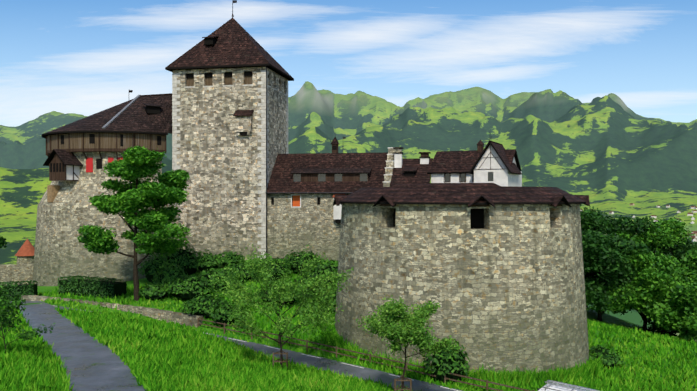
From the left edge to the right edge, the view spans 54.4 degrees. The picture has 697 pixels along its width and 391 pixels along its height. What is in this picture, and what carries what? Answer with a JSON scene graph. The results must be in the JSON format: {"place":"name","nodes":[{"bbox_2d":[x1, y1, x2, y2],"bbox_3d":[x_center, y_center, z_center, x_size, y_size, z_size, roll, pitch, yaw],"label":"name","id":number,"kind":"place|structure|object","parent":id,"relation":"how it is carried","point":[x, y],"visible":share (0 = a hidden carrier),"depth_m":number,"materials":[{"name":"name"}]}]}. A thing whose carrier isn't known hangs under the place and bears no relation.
{"place":"outdoors","nodes":[
{"label":"outdoors","id":0,"kind":"place"},
{"bbox_2d":[0,239,34,284],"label":"castle outer wall","id":1,"kind":"structure","parent":0,"point":[21,270],"depth_m":83.19,"materials":[{"name":"grey stone"}]},
{"bbox_2d":[10,301,144,390],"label":"footpath","id":2,"kind":"structure","parent":0,"point":[90,363],"depth_m":37.59,"materials":[{"name":"grey asphalt"}]},
{"bbox_2d":[165,0,293,259],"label":"castle tower","id":3,"kind":"structure","parent":0,"point":[231,77],"depth_m":81.16,"materials":[{"name":"grey stone"}]},
{"bbox_2d":[42,303,461,390],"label":"road","id":4,"kind":"structure","parent":0,"point":[341,368],"depth_m":49.49,"materials":[{"name":"grey asphalt"}]},
{"bbox_2d":[52,305,458,390],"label":"road markings","id":5,"kind":"object","parent":4,"relation":"on","point":[343,363],"visible":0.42,"depth_m":50.73,"materials":[{"name":"paint"}]},
{"bbox_2d":[537,380,598,390],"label":"information board","id":6,"kind":"object","parent":4,"relation":"on","point":[550,386],"visible":1,"depth_m":39.85,"materials":[{"name":"white"}]},
{"bbox_2d":[265,137,403,260],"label":"castle building","id":7,"kind":"structure","parent":0,"point":[303,190],"depth_m":79.67,"materials":[{"name":"grey stone"}]},
{"bbox_2d":[0,81,696,340],"bbox_3d":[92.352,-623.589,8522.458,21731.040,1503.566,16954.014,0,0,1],"label":"mountains","id":8,"kind":"structure","parent":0,"point":[614,153],"depth_m":4849.56,"materials":[{"name":"green plant"}]},
{"bbox_2d":[580,203,696,241],"bbox_3d":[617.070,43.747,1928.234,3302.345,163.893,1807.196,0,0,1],"label":"village houses","id":9,"kind":"structure","parent":8,"relation":"on","point":[678,211],"depth_m":2587.65,"materials":[{"name":"grey"}]},
{"bbox_2d":[0,0,696,126],"label":"sky","id":10,"kind":"structure","parent":0,"point":[83,57],"materials":[{"name":"blue"}]},
{"bbox_2d":[0,258,696,390],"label":"grass","id":11,"kind":"structure","parent":0,"point":[592,315],"depth_m":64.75,"materials":[{"name":"green plant"}]},
{"bbox_2d":[0,235,6,247],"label":"tree","id":12,"kind":"object","parent":11,"relation":"on","point":[2,241],"visible":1,"depth_m":90.99,"materials":[{"name":"green plant"}]},
{"bbox_2d":[0,282,54,350],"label":"shrub","id":13,"kind":"object","parent":11,"relation":"on","point":[8,308],"visible":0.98,"depth_m":35.02,"materials":[{"name":"green plant"}]},
{"bbox_2d":[0,275,127,300],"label":"trimmed hedge","id":14,"kind":"object","parent":11,"relation":"on","point":[78,285],"visible":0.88,"depth_m":70.98,"materials":[{"name":"green plant"}]},
{"bbox_2d":[32,90,180,285],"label":"round bastion","id":15,"kind":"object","parent":11,"relation":"on","point":[81,153],"visible":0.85,"depth_m":78.77,"materials":[{"name":"grey stone"}]},
{"bbox_2d":[21,295,203,326],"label":"garden retaining wall","id":16,"kind":"structure","parent":11,"relation":"on","point":[180,318],"depth_m":64.23,"materials":[{"name":"stone"}]},
{"bbox_2d":[77,146,191,300],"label":"tree","id":17,"kind":"object","parent":11,"relation":"on","point":[133,196],"visible":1,"depth_m":65.34,"materials":[{"name":"green plant"}]},
{"bbox_2d":[273,351,287,367],"bbox_3d":[-4.711,11.612,47.290,1.043,1.550,0.915,0,0,1],"label":"tree guard","id":18,"kind":"object","parent":11,"relation":"on","point":[286,360],"visible":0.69,"depth_m":46.85,"materials":[{"name":"brown wood"}]},
{"bbox_2d":[209,244,353,367],"bbox_3d":[-4.691,7.928,47.039,10.191,9.331,10.502,0,0,1],"label":"young tree","id":19,"kind":"object","parent":11,"relation":"on","point":[281,288],"visible":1,"depth_m":46.26,"materials":[{"name":"green plant"}]},
{"bbox_2d":[197,318,534,390],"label":"fence","id":20,"kind":"object","parent":11,"relation":"on","point":[369,355],"visible":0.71,"depth_m":50.23,"materials":[{"name":"brown wood"}]},
{"bbox_2d":[138,242,623,382],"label":"garden bushes","id":21,"kind":"object","parent":11,"relation":"on","point":[167,275],"visible":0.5,"depth_m":67.54,"materials":[{"name":"green plant"}]},
{"bbox_2d":[394,375,411,390],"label":"tree guard","id":22,"kind":"object","parent":11,"relation":"on","point":[401,389],"visible":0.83,"depth_m":40.72,"materials":[{"name":"brown wood"}]},
{"bbox_2d":[356,295,465,390],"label":"tree","id":23,"kind":"object","parent":11,"relation":"on","point":[388,327],"visible":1,"depth_m":40.02,"materials":[{"name":"green plant"}]},
{"bbox_2d":[580,205,612,277],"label":"tree","id":24,"kind":"object","parent":11,"relation":"on","point":[592,222],"visible":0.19,"depth_m":82.09,"materials":[{"name":"green plant"}]},
{"bbox_2d":[581,230,649,321],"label":"tree","id":25,"kind":"object","parent":11,"relation":"on","point":[610,269],"visible":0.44,"depth_m":79.14,"materials":[{"name":"green plant"}]},
{"bbox_2d":[580,206,660,307],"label":"tree","id":26,"kind":"object","parent":11,"relation":"on","point":[629,226],"visible":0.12,"depth_m":90.84,"materials":[{"name":"green plant"}]},
{"bbox_2d":[600,247,687,336],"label":"tree","id":27,"kind":"object","parent":11,"relation":"on","point":[656,277],"visible":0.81,"depth_m":77.82,"materials":[{"name":"green plant"}]},
{"bbox_2d":[596,217,694,328],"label":"tree","id":28,"kind":"object","parent":11,"relation":"on","point":[664,233],"visible":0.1,"depth_m":88.45,"materials":[{"name":"green plant"}]},
{"bbox_2d":[641,226,696,335],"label":"tree","id":29,"kind":"object","parent":11,"relation":"on","point":[677,251],"visible":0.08,"depth_m":95.47,"materials":[{"name":"green plant"}]},
{"bbox_2d":[641,247,696,335],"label":"tree","id":30,"kind":"object","parent":11,"relation":"on","point":[691,262],"visible":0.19,"depth_m":82.04,"materials":[{"name":"green plant"}]},
{"bbox_2d":[642,282,696,342],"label":"tree","id":31,"kind":"object","parent":11,"relation":"on","point":[680,316],"visible":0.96,"depth_m":72.38,"materials":[{"name":"green plant"}]},
{"bbox_2d":[667,271,696,305],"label":"tree","id":32,"kind":"object","parent":11,"relation":"on","point":[693,280],"visible":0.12,"depth_m":75.97,"materials":[{"name":"green plant"}]},
{"bbox_2d":[390,152,498,186],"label":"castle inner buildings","id":33,"kind":"structure","parent":0,"point":[411,173],"depth_m":77.11,"materials":[{"name":"brown tile"}]},
{"bbox_2d":[333,186,589,373],"bbox_3d":[9.435,8.259,58.681,21.990,17.870,21.988,0,0,11],"label":"castle bastion","id":34,"kind":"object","parent":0,"point":[496,273],"visible":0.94,"depth_m":49.46,"materials":[{"name":"grey stone"}]},
{"bbox_2d":[427,140,521,186],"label":"gabled house","id":35,"kind":"structure","parent":0,"point":[495,163],"depth_m":75.93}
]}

